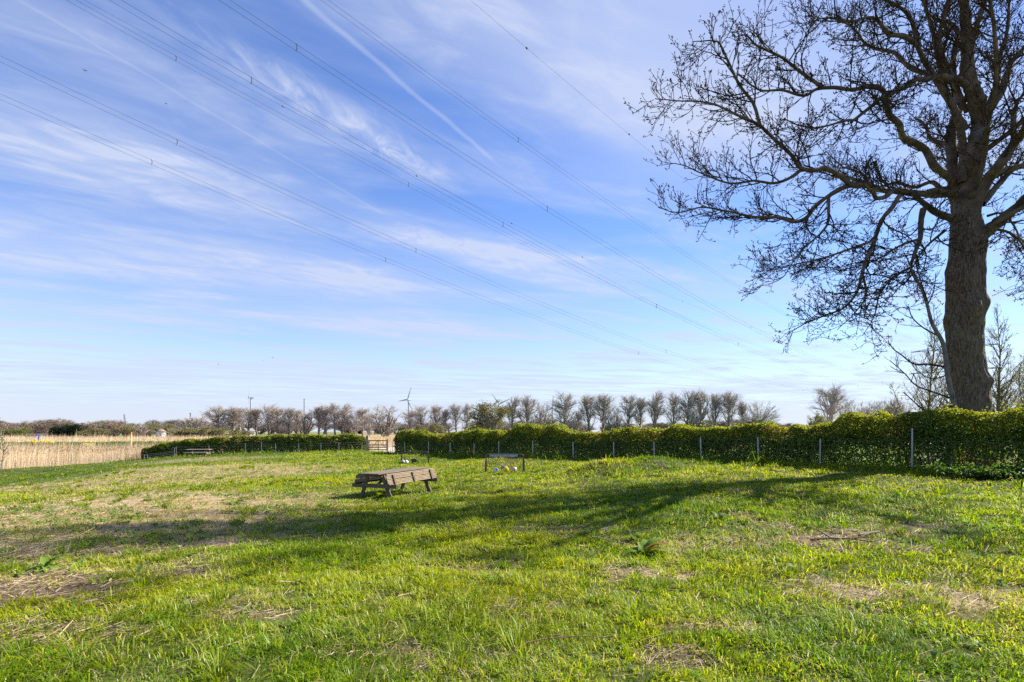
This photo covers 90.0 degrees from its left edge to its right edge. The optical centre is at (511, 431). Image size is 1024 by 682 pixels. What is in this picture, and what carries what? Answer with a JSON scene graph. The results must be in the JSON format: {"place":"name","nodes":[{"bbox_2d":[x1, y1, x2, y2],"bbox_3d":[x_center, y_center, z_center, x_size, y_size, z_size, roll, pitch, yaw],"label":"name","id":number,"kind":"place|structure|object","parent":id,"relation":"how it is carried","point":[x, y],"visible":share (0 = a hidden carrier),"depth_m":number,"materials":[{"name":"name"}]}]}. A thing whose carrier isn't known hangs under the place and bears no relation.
{"place":"outdoors","nodes":[
{"label":"outdoors","id":0,"kind":"place"},
{"bbox_2d":[0,418,151,437],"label":"wood","id":1,"kind":"object","parent":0,"point":[54,424],"depth_m":264.86,"materials":[{"name":"plant"}]},
{"bbox_2d":[0,432,394,450],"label":"reeds beyond bank","id":2,"kind":"structure","parent":0,"point":[76,438],"depth_m":134.90,"materials":[{"name":"plant"}]},
{"bbox_2d":[141,418,839,433],"bbox_3d":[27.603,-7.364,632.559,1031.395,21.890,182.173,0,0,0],"label":"distant woods","id":3,"kind":"object","parent":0,"point":[261,429],"depth_m":591.13,"materials":[{"name":"plant"}]},
{"bbox_2d":[0,432,1023,681],"bbox_3d":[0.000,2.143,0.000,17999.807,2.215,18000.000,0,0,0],"label":"ground","id":4,"kind":"structure","parent":0,"point":[262,616],"depth_m":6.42,"materials":[{"name":"plant"}]},
{"bbox_2d":[0,417,9,470],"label":"sapling","id":5,"kind":"object","parent":4,"relation":"on","point":[2,439],"visible":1,"depth_m":36.18,"materials":[{"name":"brown plant"}]},
{"bbox_2d":[23,553,71,574],"bbox_3d":[-6.075,1.747,6.684,0.442,0.243,0.540,0,0,-20],"label":"dock plant","id":6,"kind":"object","parent":4,"relation":"on","point":[44,562],"visible":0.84,"depth_m":6.71,"materials":[{"name":"green plant"}]},
{"bbox_2d":[0,448,174,468],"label":"wire fence","id":7,"kind":"object","parent":4,"relation":"on","point":[89,460],"visible":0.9,"depth_m":45.91,"materials":[{"name":"metal"}]},
{"bbox_2d":[80,427,111,437],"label":"bush","id":8,"kind":"object","parent":4,"relation":"on","point":[102,431],"visible":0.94,"depth_m":235.12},
{"bbox_2d":[0,425,234,468],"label":"reeds","id":9,"kind":"object","parent":4,"relation":"on","point":[14,458],"visible":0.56,"depth_m":48.66,"materials":[{"name":"plant"}]},
{"bbox_2d":[0,442,157,455],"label":"reed plumes","id":10,"kind":"object","parent":9,"relation":"attached to","point":[14,448],"visible":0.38,"depth_m":54.48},
{"bbox_2d":[112,425,136,436],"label":"bush","id":11,"kind":"object","parent":4,"relation":"on","point":[127,429],"visible":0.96,"depth_m":248.36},
{"bbox_2d":[118,514,138,518],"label":"dock plant","id":12,"kind":"object","parent":4,"relation":"on","point":[133,516],"visible":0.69,"depth_m":11.14,"materials":[{"name":"green plant"}]},
{"bbox_2d":[132,424,151,436],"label":"bush","id":13,"kind":"object","parent":4,"relation":"on","point":[139,429],"visible":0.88,"depth_m":261.49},
{"bbox_2d":[143,423,156,437],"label":"bush","id":14,"kind":"object","parent":4,"relation":"on","point":[151,427],"visible":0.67,"depth_m":273.86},
{"bbox_2d":[1,440,320,452],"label":"bank grass","id":15,"kind":"structure","parent":4,"relation":"on","point":[97,443],"depth_m":72.36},
{"bbox_2d":[156,429,166,437],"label":"mill stump","id":16,"kind":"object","parent":4,"relation":"on","point":[161,432],"visible":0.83,"depth_m":238.55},
{"bbox_2d":[151,502,173,508],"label":"dock plant","id":17,"kind":"object","parent":4,"relation":"on","point":[159,503],"visible":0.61,"depth_m":12.58,"materials":[{"name":"green plant"}]},
{"bbox_2d":[154,423,176,436],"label":"bush","id":18,"kind":"object","parent":4,"relation":"on","point":[168,426],"visible":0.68,"depth_m":274.54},
{"bbox_2d":[167,426,199,436],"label":"bush","id":19,"kind":"object","parent":4,"relation":"on","point":[184,430],"visible":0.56,"depth_m":219.07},
{"bbox_2d":[174,417,203,435],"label":"bare tree","id":20,"kind":"object","parent":4,"relation":"on","point":[185,421],"visible":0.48,"depth_m":260.39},
{"bbox_2d":[177,531,210,542],"bbox_3d":[-5.329,1.780,8.523,0.512,0.198,0.360,0,0,9],"label":"dock plant","id":21,"kind":"object","parent":4,"relation":"on","point":[188,535],"visible":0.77,"depth_m":8.52,"materials":[{"name":"green plant"}]},
{"bbox_2d":[182,414,212,436],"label":"bare tree","id":22,"kind":"object","parent":4,"relation":"on","point":[197,421],"visible":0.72,"depth_m":255.72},
{"bbox_2d":[185,449,211,456],"bbox_3d":[-28.732,2.073,46.999,2.010,0.885,1.518,0,0,-8],"label":"picnic table","id":23,"kind":"object","parent":4,"relation":"on","point":[205,453],"visible":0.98,"depth_m":46.79,"materials":[{"name":"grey wood"}]},
{"bbox_2d":[185,426,222,437],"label":"bush","id":24,"kind":"object","parent":4,"relation":"on","point":[204,431],"visible":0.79,"depth_m":214.25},
{"bbox_2d":[196,406,236,429],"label":"bare tree","id":25,"kind":"object","parent":4,"relation":"on","point":[216,416],"visible":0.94,"depth_m":249.09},
{"bbox_2d":[210,427,234,436],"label":"bush","id":26,"kind":"object","parent":4,"relation":"on","point":[222,431],"visible":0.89,"depth_m":213.65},
{"bbox_2d":[220,405,245,436],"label":"bare tree","id":27,"kind":"object","parent":4,"relation":"on","point":[232,416],"visible":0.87,"depth_m":252.18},
{"bbox_2d":[223,498,247,505],"bbox_3d":[-7.234,1.872,13.403,0.614,0.199,0.472,0,0,-33],"label":"dock plant","id":28,"kind":"object","parent":4,"relation":"on","point":[235,502],"visible":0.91,"depth_m":13.41,"materials":[{"name":"green plant"}]},
{"bbox_2d":[226,407,245,429],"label":"bare tree","id":29,"kind":"object","parent":4,"relation":"on","point":[239,423],"visible":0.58,"depth_m":255.28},
{"bbox_2d":[225,429,253,435],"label":"bush","id":30,"kind":"object","parent":4,"relation":"on","point":[235,432],"visible":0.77,"depth_m":218.32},
{"bbox_2d":[241,428,254,435],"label":"farmhouse","id":31,"kind":"object","parent":4,"relation":"on","point":[251,429],"visible":0.29,"depth_m":299.09,"materials":[{"name":"stone"}]},
{"bbox_2d":[237,406,261,435],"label":"bare tree","id":32,"kind":"object","parent":4,"relation":"on","point":[249,414],"visible":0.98,"depth_m":249.44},
{"bbox_2d":[141,431,365,459],"bbox_3d":[-25.853,1.398,52.240,21.931,2.921,1.818,0,0,-8],"label":"hedge","id":33,"kind":"object","parent":4,"relation":"on","point":[290,442],"visible":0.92,"depth_m":51.88,"materials":[{"name":"green plant"}]},
{"bbox_2d":[248,408,265,435],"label":"bare tree","id":34,"kind":"object","parent":4,"relation":"on","point":[257,415],"visible":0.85,"depth_m":251.60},
{"bbox_2d":[255,403,279,434],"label":"bare tree","id":35,"kind":"object","parent":4,"relation":"on","point":[265,415],"visible":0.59,"depth_m":249.36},
{"bbox_2d":[177,442,361,454],"bbox_3d":[-24.187,1.823,51.524,17.709,1.593,0.161,0,0,-8],"label":"wire fence","id":36,"kind":"object","parent":4,"relation":"on","point":[275,448],"visible":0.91,"depth_m":51.50,"materials":[{"name":"metal"}]},
{"bbox_2d":[265,405,287,433],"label":"bare tree","id":37,"kind":"object","parent":4,"relation":"on","point":[278,421],"visible":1,"depth_m":245.66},
{"bbox_2d":[281,407,297,434],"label":"bare tree","id":38,"kind":"object","parent":4,"relation":"on","point":[289,412],"visible":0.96,"depth_m":248.46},
{"bbox_2d":[292,408,303,433],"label":"bare tree","id":39,"kind":"object","parent":4,"relation":"on","point":[296,417],"visible":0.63,"depth_m":253.32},
{"bbox_2d":[296,409,315,434],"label":"bare tree","id":40,"kind":"object","parent":4,"relation":"on","point":[305,426],"visible":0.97,"depth_m":248.58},
{"bbox_2d":[306,407,327,434],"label":"bare tree","id":41,"kind":"object","parent":4,"relation":"on","point":[318,420],"visible":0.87,"depth_m":248.76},
{"bbox_2d":[316,403,332,434],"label":"bare tree","id":42,"kind":"object","parent":4,"relation":"on","point":[324,409],"visible":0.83,"depth_m":249.06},
{"bbox_2d":[322,403,346,434],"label":"bare tree","id":43,"kind":"object","parent":4,"relation":"on","point":[333,410],"visible":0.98,"depth_m":247.33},
{"bbox_2d":[338,403,356,433],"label":"bare tree","id":44,"kind":"object","parent":4,"relation":"on","point":[344,417],"visible":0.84,"depth_m":248.79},
{"bbox_2d":[343,413,360,434],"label":"bare tree","id":45,"kind":"object","parent":4,"relation":"on","point":[350,422],"visible":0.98,"depth_m":244.90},
{"bbox_2d":[339,625,372,640],"bbox_3d":[-1.295,1.705,4.331,0.277,0.130,0.283,0,0,0],"label":"dock plant","id":46,"kind":"object","parent":4,"relation":"on","point":[356,632],"visible":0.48,"depth_m":4.33,"materials":[{"name":"green plant"}]},
{"bbox_2d":[352,407,370,435],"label":"bare tree","id":47,"kind":"object","parent":4,"relation":"on","point":[360,412],"visible":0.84,"depth_m":249.34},
{"bbox_2d":[360,410,378,436],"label":"bare tree","id":48,"kind":"object","parent":4,"relation":"on","point":[369,429],"visible":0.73,"depth_m":239.34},
{"bbox_2d":[366,435,387,450],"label":"field gate","id":49,"kind":"structure","parent":4,"relation":"on","point":[368,444],"depth_m":52.14,"materials":[{"name":"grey wood"}]},
{"bbox_2d":[364,404,400,436],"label":"bare tree","id":50,"kind":"object","parent":4,"relation":"on","point":[389,427],"visible":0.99,"depth_m":198.07,"materials":[{"name":"plant"}]},
{"bbox_2d":[352,467,437,498],"bbox_3d":[-3.553,1.601,15.758,1.720,0.835,2.375,-1,1,29],"label":"picnic table","id":51,"kind":"object","parent":4,"relation":"on","point":[402,476],"visible":0.99,"depth_m":15.22,"materials":[{"name":"brown wood"}]},
{"bbox_2d":[401,389,412,418],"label":"wind turbine","id":52,"kind":"object","parent":4,"relation":"on","point":[407,399],"visible":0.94,"depth_m":1497.73,"materials":[{"name":"paint"}]},
{"bbox_2d":[401,409,418,429],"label":"bare tree","id":53,"kind":"object","parent":4,"relation":"on","point":[411,422],"visible":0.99,"depth_m":234.36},
{"bbox_2d":[401,451,428,462],"bbox_3d":[-5.886,1.609,31.232,1.716,0.804,0.541,0,0,-4],"label":"football goal","id":54,"kind":"object","parent":4,"relation":"on","point":[415,453],"visible":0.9,"depth_m":31.02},
{"bbox_2d":[409,402,430,427],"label":"bare tree","id":55,"kind":"object","parent":4,"relation":"on","point":[420,416],"visible":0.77,"depth_m":239.32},
{"bbox_2d":[426,405,442,423],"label":"bare tree","id":56,"kind":"object","parent":4,"relation":"on","point":[435,412],"visible":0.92,"depth_m":238.82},
{"bbox_2d":[427,422,446,434],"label":"bush","id":57,"kind":"object","parent":4,"relation":"on","point":[436,427],"visible":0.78,"depth_m":198.49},
{"bbox_2d":[439,408,452,432],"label":"bare tree","id":58,"kind":"object","parent":4,"relation":"on","point":[444,419],"visible":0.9,"depth_m":239.65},
{"bbox_2d":[447,401,462,431],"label":"bare tree","id":59,"kind":"object","parent":4,"relation":"on","point":[455,414],"visible":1,"depth_m":239.28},
{"bbox_2d":[458,403,474,430],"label":"bare tree","id":60,"kind":"object","parent":4,"relation":"on","point":[466,410],"visible":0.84,"depth_m":239.37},
{"bbox_2d":[466,399,513,429],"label":"willow","id":61,"kind":"object","parent":4,"relation":"on","point":[483,413],"visible":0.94,"depth_m":212.06,"materials":[{"name":"plant"}]},
{"bbox_2d":[485,454,524,471],"bbox_3d":[-0.317,1.511,22.263,1.736,1.119,0.618,0,0,-2],"label":"football goal","id":62,"kind":"object","parent":4,"relation":"on","point":[506,455],"visible":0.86,"depth_m":22.00,"materials":[{"name":"metal"}]},
{"bbox_2d":[0,458,1023,681],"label":"weeds","id":63,"kind":"object","parent":4,"relation":"on","point":[933,652],"visible":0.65,"depth_m":9.37,"materials":[{"name":"green plant"}]},
{"bbox_2d":[0,453,1023,681],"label":"straw","id":64,"kind":"object","parent":4,"relation":"on","point":[18,583],"visible":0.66,"depth_m":8.00,"materials":[{"name":"plant"}]},
{"bbox_2d":[505,396,523,427],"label":"bare tree","id":65,"kind":"object","parent":4,"relation":"on","point":[515,403],"visible":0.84,"depth_m":235.15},
{"bbox_2d":[515,394,537,423],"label":"bare tree","id":66,"kind":"object","parent":4,"relation":"on","point":[527,410],"visible":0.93,"depth_m":234.97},
{"bbox_2d":[532,402,553,424],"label":"bare tree","id":67,"kind":"object","parent":4,"relation":"on","point":[541,416],"visible":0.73,"depth_m":236.23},
{"bbox_2d":[546,390,585,426],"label":"bare tree","id":68,"kind":"object","parent":4,"relation":"on","point":[566,407],"visible":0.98,"depth_m":229.60,"materials":[{"name":"plant"}]},
{"bbox_2d":[514,636,620,650],"bbox_3d":[0.450,1.699,4.152,0.902,0.050,0.094,0,0,-12],"label":"stick","id":69,"kind":"object","parent":4,"relation":"on","point":[559,637],"visible":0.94,"depth_m":4.17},
{"bbox_2d":[573,411,583,430],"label":"bare tree","id":70,"kind":"object","parent":4,"relation":"on","point":[577,425],"visible":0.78,"depth_m":239.32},
{"bbox_2d":[572,529,593,535],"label":"dock plant","id":71,"kind":"object","parent":4,"relation":"on","point":[583,531],"visible":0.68,"depth_m":8.66,"materials":[{"name":"green plant"}]},
{"bbox_2d":[575,394,597,431],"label":"bare tree","id":72,"kind":"object","parent":4,"relation":"on","point":[587,407],"visible":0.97,"depth_m":235.95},
{"bbox_2d":[591,393,616,432],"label":"bare tree","id":73,"kind":"object","parent":4,"relation":"on","point":[602,402],"visible":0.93,"depth_m":234.82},
{"bbox_2d":[602,406,623,431],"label":"bare tree","id":74,"kind":"object","parent":4,"relation":"on","point":[609,419],"visible":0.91,"depth_m":228.49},
{"bbox_2d":[615,391,641,426],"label":"bare tree","id":75,"kind":"object","parent":4,"relation":"on","point":[632,405],"visible":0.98,"depth_m":234.63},
{"bbox_2d":[621,532,642,543],"bbox_3d":[1.984,1.739,8.300,0.530,0.190,0.379,0,0,-39],"label":"dock plant","id":76,"kind":"object","parent":4,"relation":"on","point":[633,536],"visible":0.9,"depth_m":8.32,"materials":[{"name":"green plant"}]},
{"bbox_2d":[633,395,649,427],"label":"bare tree","id":77,"kind":"object","parent":4,"relation":"on","point":[640,407],"visible":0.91,"depth_m":235.84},
{"bbox_2d":[621,537,671,560],"bbox_3d":[1.919,1.695,7.343,0.736,0.328,0.681,0,0,33],"label":"dock plant","id":78,"kind":"object","parent":4,"relation":"on","point":[647,545],"visible":0.84,"depth_m":7.29,"materials":[{"name":"green plant"}]},
{"bbox_2d":[642,390,669,438],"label":"bare tree","id":79,"kind":"object","parent":4,"relation":"on","point":[655,408],"visible":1,"depth_m":231.09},
{"bbox_2d":[664,389,685,424],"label":"bare tree","id":80,"kind":"object","parent":4,"relation":"on","point":[673,405],"visible":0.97,"depth_m":233.25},
{"bbox_2d":[677,388,698,423],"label":"bare tree","id":81,"kind":"object","parent":4,"relation":"on","point":[684,404],"visible":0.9,"depth_m":232.30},
{"bbox_2d":[686,409,704,426],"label":"bare tree","id":82,"kind":"object","parent":4,"relation":"on","point":[692,421],"visible":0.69,"depth_m":227.98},
{"bbox_2d":[689,388,712,426],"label":"bare tree","id":83,"kind":"object","parent":4,"relation":"on","point":[701,397],"visible":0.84,"depth_m":232.81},
{"bbox_2d":[392,428,1023,468],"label":"wire fence","id":84,"kind":"object","parent":4,"relation":"on","point":[819,450],"visible":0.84,"depth_m":19.84,"materials":[{"name":"metal"}]},
{"bbox_2d":[393,394,1023,469],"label":"hedge","id":85,"kind":"object","parent":4,"relation":"on","point":[1001,433],"visible":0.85,"depth_m":19.12,"materials":[{"name":"green plant"}]},
{"bbox_2d":[705,394,726,426],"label":"bare tree","id":86,"kind":"object","parent":4,"relation":"on","point":[715,401],"visible":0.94,"depth_m":233.28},
{"bbox_2d":[710,511,728,518],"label":"dock plant","id":87,"kind":"object","parent":4,"relation":"on","point":[716,514],"visible":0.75,"depth_m":9.66,"materials":[{"name":"green plant"}]},
{"bbox_2d":[715,391,743,426],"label":"bare tree","id":88,"kind":"object","parent":4,"relation":"on","point":[729,400],"visible":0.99,"depth_m":230.20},
{"bbox_2d":[734,401,750,423],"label":"bare tree","id":89,"kind":"object","parent":4,"relation":"on","point":[742,411],"visible":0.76,"depth_m":234.76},
{"bbox_2d":[737,401,782,423],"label":"bare tree","id":90,"kind":"object","parent":4,"relation":"on","point":[765,416],"visible":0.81,"depth_m":223.60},
{"bbox_2d":[806,412,827,424],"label":"bush","id":91,"kind":"object","parent":4,"relation":"on","point":[817,418],"visible":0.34,"depth_m":119.96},
{"bbox_2d":[624,0,1023,466],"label":"bare tree","id":92,"kind":"object","parent":4,"relation":"on","point":[968,192],"visible":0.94,"depth_m":16.67,"materials":[{"name":"brown plant"}]},
{"bbox_2d":[807,382,849,422],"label":"bare tree","id":93,"kind":"object","parent":4,"relation":"on","point":[834,405],"visible":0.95,"depth_m":149.31,"materials":[{"name":"plant"}]},
{"bbox_2d":[809,526,874,541],"bbox_3d":[4.987,1.562,7.777,0.873,0.212,0.165,0,0,11],"label":"broken branch","id":94,"kind":"object","parent":4,"relation":"on","point":[829,537],"visible":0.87,"depth_m":7.76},
{"bbox_2d":[834,399,856,420],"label":"bare tree","id":95,"kind":"object","parent":4,"relation":"on","point":[845,407],"visible":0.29,"depth_m":154.25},
{"bbox_2d":[855,401,873,422],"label":"bare tree","id":96,"kind":"object","parent":4,"relation":"on","point":[864,409],"visible":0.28,"depth_m":159.16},
{"bbox_2d":[858,531,879,536],"bbox_3d":[5.727,1.639,8.194,0.496,0.075,0.057,0,0,-23],"label":"plank","id":97,"kind":"object","parent":4,"relation":"on","point":[864,534],"visible":0.95,"depth_m":8.15,"materials":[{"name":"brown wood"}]},
{"bbox_2d":[864,400,883,414],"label":"bare tree","id":98,"kind":"object","parent":4,"relation":"on","point":[875,407],"visible":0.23,"depth_m":159.49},
{"bbox_2d":[878,400,895,413],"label":"bare tree","id":99,"kind":"object","parent":4,"relation":"on","point":[884,409],"visible":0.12,"depth_m":161.62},
{"bbox_2d":[883,397,906,414],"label":"bare tree","id":100,"kind":"object","parent":4,"relation":"on","point":[896,402],"visible":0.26,"depth_m":161.29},
{"bbox_2d":[902,403,913,421],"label":"bare tree","id":101,"kind":"object","parent":4,"relation":"on","point":[910,409],"visible":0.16,"depth_m":159.91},
{"bbox_2d":[885,247,965,456],"bbox_3d":[13.169,-2.500,16.594,2.896,6.668,1.692,0,0,0],"label":"sapling","id":102,"kind":"object","parent":4,"relation":"on","point":[947,376],"visible":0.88,"depth_m":16.47,"materials":[{"name":"brown plant"}]},
{"bbox_2d":[885,303,996,461],"bbox_3d":[19.698,-2.121,24.167,5.076,10.318,3.108,0,0,0],"label":"sapling","id":103,"kind":"object","parent":4,"relation":"on","point":[930,399],"visible":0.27,"depth_m":24.41,"materials":[{"name":"brown plant"}]},
{"bbox_2d":[910,344,998,404],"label":"pylon","id":104,"kind":"object","parent":4,"relation":"on","point":[940,368],"visible":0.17,"depth_m":266.43,"materials":[{"name":"metal"}]},
{"bbox_2d":[1,94,898,395],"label":"power line","id":105,"kind":"object","parent":104,"relation":"attached to","point":[323,232],"visible":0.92,"depth_m":61.07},
{"bbox_2d":[1,59,908,395],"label":"power line","id":106,"kind":"object","parent":104,"relation":"attached to","point":[323,211],"visible":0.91,"depth_m":53.70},
{"bbox_2d":[90,3,854,352],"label":"power line","id":107,"kind":"object","parent":104,"relation":"attached to","point":[392,163],"visible":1,"depth_m":71.46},
{"bbox_2d":[70,1,909,368],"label":"power line","id":108,"kind":"object","parent":104,"relation":"attached to","point":[350,151],"visible":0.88,"depth_m":59.43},
{"bbox_2d":[113,2,894,391],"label":"power line","id":109,"kind":"object","parent":104,"relation":"attached to","point":[411,170],"visible":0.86,"depth_m":46.85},
{"bbox_2d":[219,0,911,386],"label":"power line","id":110,"kind":"object","parent":104,"relation":"attached to","point":[493,172],"visible":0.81,"depth_m":46.08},
{"bbox_2d":[321,0,941,368],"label":"power line","id":111,"kind":"object","parent":104,"relation":"attached to","point":[540,153],"visible":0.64,"depth_m":57.82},
{"bbox_2d":[473,2,926,345],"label":"power line","id":112,"kind":"object","parent":104,"relation":"attached to","point":[629,133],"visible":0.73,"depth_m":60.44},
{"bbox_2d":[919,461,1023,480],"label":"bramble","id":113,"kind":"object","parent":4,"relation":"on","point":[980,471],"visible":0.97,"depth_m":13.52,"materials":[{"name":"green plant"}]},
{"bbox_2d":[985,303,1023,463],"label":"sapling","id":114,"kind":"object","parent":4,"relation":"on","point":[999,396],"visible":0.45,"depth_m":23.21,"materials":[{"name":"brown plant"}]},
{"bbox_2d":[1007,363,1023,443],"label":"willow","id":115,"kind":"object","parent":4,"relation":"on","point":[1018,384],"visible":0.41,"depth_m":20.05,"materials":[{"name":"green plant"}]},
{"bbox_2d":[0,0,1023,431],"label":"sky","id":116,"kind":"structure","parent":0,"point":[137,289],"materials":[{"name":"blue"}]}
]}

